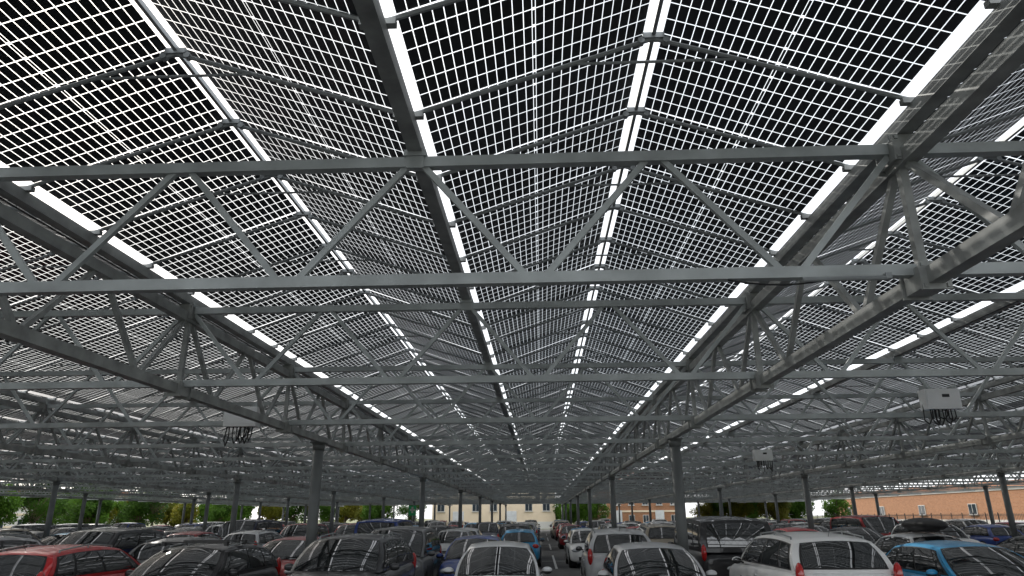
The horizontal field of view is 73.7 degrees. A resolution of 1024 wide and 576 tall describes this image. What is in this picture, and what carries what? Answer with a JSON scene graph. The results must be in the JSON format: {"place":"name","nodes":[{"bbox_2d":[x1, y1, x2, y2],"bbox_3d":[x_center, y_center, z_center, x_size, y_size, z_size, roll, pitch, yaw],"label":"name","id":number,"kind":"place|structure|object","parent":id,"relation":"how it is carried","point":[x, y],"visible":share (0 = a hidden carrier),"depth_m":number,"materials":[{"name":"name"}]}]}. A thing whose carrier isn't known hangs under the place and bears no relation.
{"place":"outdoors","nodes":[
{"label":"outdoors","id":0,"kind":"place"},
{"bbox_2d":[145,516,823,526],"bbox_3d":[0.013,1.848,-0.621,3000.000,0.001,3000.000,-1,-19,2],"label":"ground","id":1,"kind":"structure","parent":0,"point":[353,521],"depth_m":530.68,"materials":[{"name":"grey asphalt"}]},
{"bbox_2d":[0,484,25,525],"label":"deciduous tree","id":2,"kind":"object","parent":1,"relation":"on","point":[12,504],"visible":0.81,"depth_m":69.21,"materials":[{"name":"green plant"}]},
{"bbox_2d":[8,480,65,524],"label":"deciduous tree","id":3,"kind":"object","parent":1,"relation":"on","point":[35,513],"visible":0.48,"depth_m":73.77,"materials":[{"name":"green plant"}]},
{"bbox_2d":[23,493,75,524],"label":"deciduous tree","id":4,"kind":"object","parent":1,"relation":"on","point":[55,520],"visible":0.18,"depth_m":83.29,"materials":[{"name":"green plant"}]},
{"bbox_2d":[1,498,127,525],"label":"walls","id":5,"kind":"structure","parent":1,"relation":"on","point":[18,512],"depth_m":103.97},
{"bbox_2d":[60,490,114,523],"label":"deciduous tree","id":6,"kind":"object","parent":1,"relation":"on","point":[89,513],"visible":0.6,"depth_m":77.91,"materials":[{"name":"green plant"}]},
{"bbox_2d":[73,487,116,522],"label":"deciduous tree","id":7,"kind":"object","parent":1,"relation":"on","point":[110,508],"visible":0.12,"depth_m":79.99,"materials":[{"name":"green plant"}]},
{"bbox_2d":[106,501,127,524],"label":"deciduous tree","id":8,"kind":"object","parent":1,"relation":"on","point":[118,508],"visible":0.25,"depth_m":101.39,"materials":[{"name":"green plant"}]},
{"bbox_2d":[115,492,161,524],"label":"deciduous tree","id":9,"kind":"object","parent":1,"relation":"on","point":[132,513],"visible":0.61,"depth_m":96.48,"materials":[{"name":"green plant"}]},
{"bbox_2d":[125,489,180,526],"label":"deciduous tree","id":10,"kind":"object","parent":1,"relation":"on","point":[159,511],"visible":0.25,"depth_m":97.47,"materials":[{"name":"green plant"}]},
{"bbox_2d":[147,500,177,526],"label":"deciduous tree","id":11,"kind":"object","parent":1,"relation":"on","point":[167,517],"visible":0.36,"depth_m":108.35,"materials":[{"name":"green plant"}]},
{"bbox_2d":[170,500,198,523],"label":"deciduous tree","id":12,"kind":"object","parent":1,"relation":"on","point":[176,513],"visible":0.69,"depth_m":104.96,"materials":[{"name":"green plant"}]},
{"bbox_2d":[195,504,211,522],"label":"deciduous tree","id":13,"kind":"object","parent":1,"relation":"on","point":[200,517],"visible":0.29,"depth_m":120.00,"materials":[{"name":"green plant"}]},
{"bbox_2d":[207,504,231,521],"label":"deciduous tree","id":14,"kind":"object","parent":1,"relation":"on","point":[218,512],"visible":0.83,"depth_m":116.08,"materials":[{"name":"green plant"}]},
{"bbox_2d":[230,497,255,519],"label":"deciduous tree","id":15,"kind":"object","parent":1,"relation":"on","point":[247,513],"visible":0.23,"depth_m":118.12,"materials":[{"name":"green plant"}]},
{"bbox_2d":[256,498,288,520],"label":"deciduous tree","id":16,"kind":"object","parent":1,"relation":"on","point":[270,513],"visible":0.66,"depth_m":117.43,"materials":[{"name":"green plant"}]},
{"bbox_2d":[276,506,304,522],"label":"deciduous tree","id":17,"kind":"object","parent":1,"relation":"on","point":[295,513],"visible":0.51,"depth_m":118.62,"materials":[{"name":"green plant"}]},
{"bbox_2d":[294,499,327,522],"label":"deciduous tree","id":18,"kind":"object","parent":1,"relation":"on","point":[320,508],"visible":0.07,"depth_m":116.81,"materials":[{"name":"green plant"}]},
{"bbox_2d":[318,506,341,522],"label":"deciduous tree","id":19,"kind":"object","parent":1,"relation":"on","point":[325,516],"visible":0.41,"depth_m":118.60,"materials":[{"name":"green plant"}]},
{"bbox_2d":[338,505,359,522],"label":"deciduous tree","id":20,"kind":"object","parent":1,"relation":"on","point":[346,512],"visible":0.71,"depth_m":120.20,"materials":[{"name":"green plant"}]},
{"bbox_2d":[354,505,366,522],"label":"deciduous tree","id":21,"kind":"object","parent":1,"relation":"on","point":[357,516],"visible":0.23,"depth_m":118.58,"materials":[{"name":"green plant"}]},
{"bbox_2d":[360,505,379,519],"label":"deciduous tree","id":22,"kind":"object","parent":1,"relation":"on","point":[365,509],"visible":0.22,"depth_m":116.03,"materials":[{"name":"green plant"}]},
{"bbox_2d":[366,505,396,518],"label":"deciduous tree","id":23,"kind":"object","parent":1,"relation":"on","point":[377,511],"visible":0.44,"depth_m":116.45,"materials":[{"name":"green plant"}]},
{"bbox_2d":[395,494,427,520],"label":"deciduous tree","id":24,"kind":"object","parent":1,"relation":"on","point":[403,510],"visible":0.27,"depth_m":118.49,"materials":[{"name":"green plant"}]},
{"bbox_2d":[552,497,572,521],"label":"deciduous tree","id":25,"kind":"object","parent":1,"relation":"on","point":[557,511],"visible":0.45,"depth_m":120.24,"materials":[{"name":"green plant"}]},
{"bbox_2d":[575,504,597,520],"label":"deciduous tree","id":26,"kind":"object","parent":1,"relation":"on","point":[584,513],"visible":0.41,"depth_m":117.69,"materials":[{"name":"green plant"}]},
{"bbox_2d":[586,504,610,519],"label":"deciduous tree","id":27,"kind":"object","parent":1,"relation":"on","point":[602,507],"visible":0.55,"depth_m":117.98,"materials":[{"name":"green plant"}]},
{"bbox_2d":[432,484,554,528],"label":"apartment block","id":28,"kind":"structure","parent":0,"point":[543,515],"depth_m":121.74,"materials":[{"name":"cream painted plaster"},{"name":"glass"},{"name":"roof tile"}]},
{"bbox_2d":[437,504,550,522],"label":"windows and doors","id":29,"kind":"structure","parent":28,"relation":"in","point":[511,515],"depth_m":121.72,"materials":[{"name":"glass"}]},
{"bbox_2d":[0,0,1023,519],"label":"sky","id":30,"kind":"structure","parent":0,"point":[977,15],"materials":[{"name":"white"}]},
{"bbox_2d":[539,529,580,575],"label":"car park asphalt","id":31,"kind":"object","parent":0,"point":[563,569],"visible":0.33,"depth_m":33.08,"materials":[{"name":"grey asphalt"}]},
{"bbox_2d":[0,528,39,539],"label":"parked car","id":32,"kind":"object","parent":31,"relation":"on","point":[27,532],"visible":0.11,"depth_m":30.16,"materials":[{"name":"paint"}]},
{"bbox_2d":[0,531,41,551],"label":"parked car","id":33,"kind":"object","parent":31,"relation":"on","point":[10,541],"visible":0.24,"depth_m":15.43,"materials":[{"name":"paint"}]},
{"bbox_2d":[0,531,44,544],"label":"parked car","id":34,"kind":"object","parent":31,"relation":"on","point":[17,533],"visible":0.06,"depth_m":19.41,"materials":[{"name":"paint"}]},
{"bbox_2d":[11,524,51,531],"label":"parked car","id":35,"kind":"object","parent":31,"relation":"on","point":[36,527],"visible":0.09,"depth_m":50.39,"materials":[{"name":"paint"}]},
{"bbox_2d":[30,531,53,539],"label":"parked car","id":36,"kind":"object","parent":31,"relation":"on","point":[38,534],"visible":0.06,"depth_m":35.43,"materials":[{"name":"paint"}]},
{"bbox_2d":[40,533,68,544],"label":"parked car","id":37,"kind":"object","parent":31,"relation":"on","point":[52,539],"visible":0.05,"depth_m":29.32,"materials":[{"name":"paint"}]},
{"bbox_2d":[50,527,88,533],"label":"parked car","id":38,"kind":"object","parent":31,"relation":"on","point":[63,530],"visible":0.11,"depth_m":46.07,"materials":[{"name":"paint"}]},
{"bbox_2d":[0,544,139,575],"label":"parked car","id":39,"kind":"object","parent":31,"relation":"on","point":[75,560],"visible":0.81,"depth_m":12.73,"materials":[{"name":"paint"}]},
{"bbox_2d":[50,523,94,529],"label":"parked car","id":40,"kind":"object","parent":31,"relation":"on","point":[86,526],"visible":0.05,"depth_m":50.46,"materials":[{"name":"paint"}]},
{"bbox_2d":[53,526,166,552],"bbox_3d":[-11.733,7.765,19.548,2.160,1.831,4.456,-1,-19,3],"label":"parked car","id":41,"kind":"object","parent":31,"relation":"on","point":[127,540],"visible":0.24,"depth_m":19.17,"materials":[{"name":"paint"}]},
{"bbox_2d":[111,522,145,527],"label":"parked car","id":42,"kind":"object","parent":31,"relation":"on","point":[128,525],"visible":0.09,"depth_m":62.07,"materials":[{"name":"paint"}]},
{"bbox_2d":[128,536,221,563],"bbox_3d":[-9.021,7.793,19.310,2.140,1.591,4.706,-1,-19,2],"label":"parked car","id":43,"kind":"object","parent":31,"relation":"on","point":[141,553],"visible":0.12,"depth_m":17.66,"materials":[{"name":"paint"}]},
{"bbox_2d":[163,529,205,535],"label":"parked car","id":44,"kind":"object","parent":31,"relation":"on","point":[169,532],"visible":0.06,"depth_m":33.95,"materials":[{"name":"paint"}]},
{"bbox_2d":[173,523,208,529],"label":"parked car","id":45,"kind":"object","parent":31,"relation":"on","point":[200,525],"visible":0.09,"depth_m":51.27,"materials":[{"name":"paint"}]},
{"bbox_2d":[167,531,220,538],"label":"parked car","id":46,"kind":"object","parent":31,"relation":"on","point":[192,534],"visible":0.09,"depth_m":29.02,"materials":[{"name":"paint"}]},
{"bbox_2d":[125,537,281,575],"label":"parked car","id":47,"kind":"object","parent":31,"relation":"on","point":[218,559],"visible":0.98,"depth_m":12.97,"materials":[{"name":"paint"}]},
{"bbox_2d":[161,540,246,545],"bbox_3d":[-6.158,5.124,13.720,1.320,0.085,0.940,-1,-19,2],"label":"car roof rack","id":48,"kind":"object","parent":47,"relation":"on","point":[226,542],"visible":1,"depth_m":13.31,"materials":[{"name":"black metal"}]},
{"bbox_2d":[206,524,222,534],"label":"parked car","id":49,"kind":"object","parent":31,"relation":"on","point":[215,528],"visible":0.07,"depth_m":44.35,"materials":[{"name":"paint"}]},
{"bbox_2d":[217,519,282,538],"bbox_3d":[-13.628,12.950,35.272,2.260,2.041,4.986,-1,-19,3],"label":"parked van","id":50,"kind":"object","parent":31,"relation":"on","point":[256,524],"visible":0.15,"depth_m":34.37,"materials":[{"name":"paint"}]},
{"bbox_2d":[222,530,283,545],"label":"parked car","id":51,"kind":"object","parent":31,"relation":"on","point":[263,537],"visible":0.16,"depth_m":28.57,"materials":[{"name":"paint"}]},
{"bbox_2d":[263,536,319,575],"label":"parked car","id":52,"kind":"object","parent":31,"relation":"on","point":[286,550],"visible":0.24,"depth_m":18.35,"materials":[{"name":"paint"}]},
{"bbox_2d":[280,523,329,537],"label":"parked car","id":53,"kind":"object","parent":31,"relation":"on","point":[298,529],"visible":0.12,"depth_m":34.63,"materials":[{"name":"paint"}]},
{"bbox_2d":[334,523,355,535],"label":"parked car","id":54,"kind":"object","parent":31,"relation":"on","point":[348,528],"visible":0.06,"depth_m":34.06,"materials":[{"name":"paint"}]},
{"bbox_2d":[284,530,416,575],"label":"parked car","id":55,"kind":"object","parent":31,"relation":"on","point":[363,554],"visible":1,"depth_m":12.79,"materials":[{"name":"paint"}]},
{"bbox_2d":[354,518,412,532],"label":"parked car","id":56,"kind":"object","parent":31,"relation":"on","point":[367,526],"visible":0.15,"depth_m":27.60,"materials":[{"name":"paint"}]},
{"bbox_2d":[371,526,441,575],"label":"parked car","id":57,"kind":"object","parent":31,"relation":"on","point":[424,545],"visible":0.37,"depth_m":18.22,"materials":[{"name":"paint"}]},
{"bbox_2d":[429,525,453,532],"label":"parked car","id":58,"kind":"object","parent":31,"relation":"on","point":[438,528],"visible":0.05,"depth_m":43.82,"materials":[{"name":"paint"}]},
{"bbox_2d":[438,529,472,563],"bbox_3d":[-2.527,11.285,29.809,2.100,1.571,4.156,-1,-19,2],"label":"parked car","id":59,"kind":"object","parent":31,"relation":"on","point":[447,537],"visible":0.18,"depth_m":29.18,"materials":[{"name":"paint"}]},
{"bbox_2d":[456,528,481,534],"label":"parked car","id":60,"kind":"object","parent":31,"relation":"on","point":[475,531],"visible":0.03,"depth_m":33.51,"materials":[{"name":"paint"}]},
{"bbox_2d":[436,535,501,575],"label":"parked car","id":61,"kind":"object","parent":31,"relation":"on","point":[458,547],"visible":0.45,"depth_m":18.34,"materials":[{"name":"paint"}]},
{"bbox_2d":[474,522,499,535],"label":"parked car","id":62,"kind":"object","parent":31,"relation":"on","point":[489,528],"visible":0.28,"depth_m":44.52,"materials":[{"name":"paint"}]},
{"bbox_2d":[444,541,551,575],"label":"parked car","id":63,"kind":"object","parent":31,"relation":"on","point":[501,558],"visible":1,"depth_m":13.10,"materials":[{"name":"paint"}]},
{"bbox_2d":[0,0,1023,551],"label":"solar canopy","id":64,"kind":"object","parent":31,"relation":"on","point":[366,456],"visible":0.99,"depth_m":9.13,"materials":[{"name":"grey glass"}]},
{"bbox_2d":[223,402,259,446],"bbox_3d":[-5.643,2.847,14.215,0.699,0.888,0.279,-1,-19,2],"label":"solar inverter box","id":65,"kind":"object","parent":64,"relation":"attached to","point":[232,421],"visible":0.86,"depth_m":14.13,"materials":[{"name":"grey metal"}]},
{"bbox_2d":[752,447,772,471],"bbox_3d":[8.141,5.545,22.062,0.628,0.776,0.238,-1,-19,2],"label":"solar inverter box","id":66,"kind":"object","parent":64,"relation":"attached to","point":[760,456],"visible":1,"depth_m":22.00,"materials":[{"name":"white metal"}]},
{"bbox_2d":[917,384,962,425],"bbox_3d":[8.635,2.370,13.763,0.718,0.821,0.279,-1,-19,2],"label":"solar inverter box","id":67,"kind":"object","parent":64,"relation":"attached to","point":[934,400],"visible":1,"depth_m":13.69,"materials":[{"name":"white plastic"}]},
{"bbox_2d":[496,523,537,538],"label":"parked car","id":68,"kind":"object","parent":31,"relation":"on","point":[503,528],"visible":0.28,"depth_m":33.49,"materials":[{"name":"paint"}]},
{"bbox_2d":[501,529,544,566],"bbox_3d":[0.373,11.266,29.814,2.100,1.571,4.156,-1,-19,3],"label":"parked car","id":69,"kind":"object","parent":31,"relation":"on","point":[530,537],"visible":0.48,"depth_m":28.31,"materials":[{"name":"paint"}]},
{"bbox_2d":[550,520,568,538],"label":"parked car","id":70,"kind":"object","parent":31,"relation":"on","point":[555,523],"visible":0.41,"depth_m":64.65,"materials":[{"name":"paint"}]},
{"bbox_2d":[556,523,581,548],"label":"parked car","id":71,"kind":"object","parent":31,"relation":"on","point":[564,530],"visible":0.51,"depth_m":44.45,"materials":[{"name":"paint"}]},
{"bbox_2d":[564,526,595,567],"bbox_3d":[3.226,10.996,29.069,2.100,1.571,4.156,-1,-19,1],"label":"parked car","id":72,"kind":"object","parent":31,"relation":"on","point":[575,538],"visible":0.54,"depth_m":28.14,"materials":[{"name":"paint"}]},
{"bbox_2d":[585,520,605,528],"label":"parked car","id":73,"kind":"object","parent":31,"relation":"on","point":[596,524],"visible":0.27,"depth_m":60.41,"materials":[{"name":"paint"}]},
{"bbox_2d":[576,526,650,575],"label":"parked car","id":74,"kind":"object","parent":31,"relation":"on","point":[599,544],"visible":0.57,"depth_m":17.29,"materials":[{"name":"paint"}]},
{"bbox_2d":[637,523,675,542],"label":"parked car","id":75,"kind":"object","parent":31,"relation":"on","point":[663,533],"visible":0.21,"depth_m":27.73,"materials":[{"name":"paint"}]},
{"bbox_2d":[598,540,716,575],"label":"parked car","id":76,"kind":"object","parent":31,"relation":"on","point":[641,558],"visible":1,"depth_m":12.12,"materials":[{"name":"paint"}]},
{"bbox_2d":[689,503,719,516],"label":"deciduous tree","id":77,"kind":"object","parent":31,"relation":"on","point":[705,509],"visible":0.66,"depth_m":102.91,"materials":[{"name":"green plant"}]},
{"bbox_2d":[709,503,728,515],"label":"deciduous tree","id":78,"kind":"object","parent":31,"relation":"on","point":[716,506],"visible":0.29,"depth_m":102.75,"materials":[{"name":"green plant"}]},
{"bbox_2d":[668,514,771,575],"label":"parked van","id":79,"kind":"object","parent":31,"relation":"on","point":[717,544],"visible":0.48,"depth_m":16.84,"materials":[{"name":"paint"}]},
{"bbox_2d":[723,502,754,517],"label":"deciduous tree","id":80,"kind":"object","parent":31,"relation":"on","point":[740,509],"visible":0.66,"depth_m":101.35,"materials":[{"name":"green plant"}]},
{"bbox_2d":[756,502,791,519],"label":"deciduous tree","id":81,"kind":"object","parent":31,"relation":"on","point":[783,509],"visible":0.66,"depth_m":101.73,"materials":[{"name":"green plant"}]},
{"bbox_2d":[770,522,798,529],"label":"parked car","id":82,"kind":"object","parent":31,"relation":"on","point":[778,526],"visible":0.15,"depth_m":44.77,"materials":[{"name":"paint"}]},
{"bbox_2d":[780,519,804,522],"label":"parked car","id":83,"kind":"object","parent":31,"relation":"on","point":[790,520],"visible":0.13,"depth_m":59.34,"materials":[{"name":"paint"}]},
{"bbox_2d":[772,526,818,533],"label":"parked car","id":84,"kind":"object","parent":31,"relation":"on","point":[789,529],"visible":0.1,"depth_m":28.30,"materials":[{"name":"paint"}]},
{"bbox_2d":[785,494,806,518],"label":"deciduous tree","id":85,"kind":"object","parent":31,"relation":"on","point":[798,514],"visible":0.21,"depth_m":104.72,"materials":[{"name":"green plant"}]},
{"bbox_2d":[780,494,816,518],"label":"deciduous tree","id":86,"kind":"object","parent":31,"relation":"on","point":[803,502],"visible":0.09,"depth_m":105.01,"materials":[{"name":"green plant"}]},
{"bbox_2d":[793,524,828,531],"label":"parked car","id":87,"kind":"object","parent":31,"relation":"on","point":[820,529],"visible":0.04,"depth_m":33.89,"materials":[{"name":"paint"}]},
{"bbox_2d":[727,529,903,575],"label":"parked car","id":88,"kind":"object","parent":31,"relation":"on","point":[806,553],"visible":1,"depth_m":11.67,"materials":[{"name":"paint"}]},
{"bbox_2d":[820,492,852,517],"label":"deciduous tree","id":89,"kind":"object","parent":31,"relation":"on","point":[832,508],"visible":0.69,"depth_m":96.88,"materials":[{"name":"green plant"}]},
{"bbox_2d":[827,526,882,543],"bbox_3d":[14.835,10.970,29.233,2.100,1.571,4.156,-1,-19,3],"label":"parked car","id":90,"kind":"object","parent":31,"relation":"on","point":[873,536],"visible":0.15,"depth_m":28.75,"materials":[{"name":"paint"}]},
{"bbox_2d":[830,515,898,535],"bbox_3d":[17.741,12.273,33.911,2.260,2.041,4.986,-1,-19,1],"label":"parked van","id":91,"kind":"object","parent":31,"relation":"on","point":[884,525],"visible":0.2,"depth_m":32.94,"materials":[{"name":"paint"}]},
{"bbox_2d":[804,512,1023,523],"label":"metal fence","id":92,"kind":"object","parent":31,"relation":"on","point":[913,515],"visible":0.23,"depth_m":75.40,"materials":[{"name":"black metal"}]},
{"bbox_2d":[874,530,962,553],"bbox_3d":[11.256,7.321,18.297,2.100,1.571,4.156,-1,-19,3],"label":"parked car","id":93,"kind":"object","parent":31,"relation":"on","point":[885,544],"visible":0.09,"depth_m":18.55,"materials":[{"name":"paint"}]},
{"bbox_2d":[893,518,958,532],"bbox_3d":[11.317,6.509,18.761,1.200,0.380,2.000,-1,-19,2],"label":"car roof box","id":94,"kind":"object","parent":93,"relation":"on","point":[914,525],"visible":1,"depth_m":18.26,"materials":[{"name":"black plastic"}]},
{"bbox_2d":[888,522,984,543],"bbox_3d":[17.703,10.642,28.599,2.200,1.751,4.556,-1,-19,3],"label":"parked car","id":95,"kind":"object","parent":31,"relation":"on","point":[961,535],"visible":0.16,"depth_m":27.84,"materials":[{"name":"paint"}]},
{"bbox_2d":[885,535,1023,575],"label":"parked car","id":96,"kind":"object","parent":31,"relation":"on","point":[943,558],"visible":0.88,"depth_m":12.03,"materials":[{"name":"paint"}]},
{"bbox_2d":[944,519,988,528],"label":"parked car","id":97,"kind":"object","parent":31,"relation":"on","point":[961,523],"visible":0.2,"depth_m":44.07,"materials":[{"name":"paint"}]},
{"bbox_2d":[961,524,1023,544],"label":"parked car","id":98,"kind":"object","parent":31,"relation":"on","point":[992,534],"visible":0.42,"depth_m":32.59,"materials":[{"name":"paint"}]},
{"bbox_2d":[995,535,1023,556],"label":"parked car","id":99,"kind":"object","parent":31,"relation":"on","point":[1015,544],"visible":0.17,"depth_m":18.41,"materials":[{"name":"paint"}]},
{"bbox_2d":[598,475,675,522],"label":"brick apartment block","id":100,"kind":"structure","parent":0,"point":[665,511],"depth_m":122.67,"materials":[{"name":"orange brick"}]},
{"bbox_2d":[601,503,675,522],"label":"windows and doors","id":101,"kind":"structure","parent":100,"relation":"in","point":[659,514],"depth_m":122.40,"materials":[{"name":"white glass"}]},
{"bbox_2d":[840,489,1023,519],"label":"walls","id":102,"kind":"structure","parent":0,"point":[955,504],"depth_m":91.00,"materials":[{"name":"orange paint"}]},
{"bbox_2d":[847,504,977,515],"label":"windows and doors","id":103,"kind":"structure","parent":102,"relation":"attached to","point":[972,508],"depth_m":96.06,"materials":[{"name":"white glass"}]},
{"bbox_2d":[845,487,1023,523],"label":"bands","id":104,"kind":"object","parent":102,"relation":"attached to","point":[1010,488],"visible":0.06,"depth_m":87.78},
{"bbox_2d":[854,479,1023,493],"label":"roof","id":105,"kind":"structure","parent":102,"relation":"on","point":[952,485],"depth_m":86.14,"materials":[{"name":"tile"}]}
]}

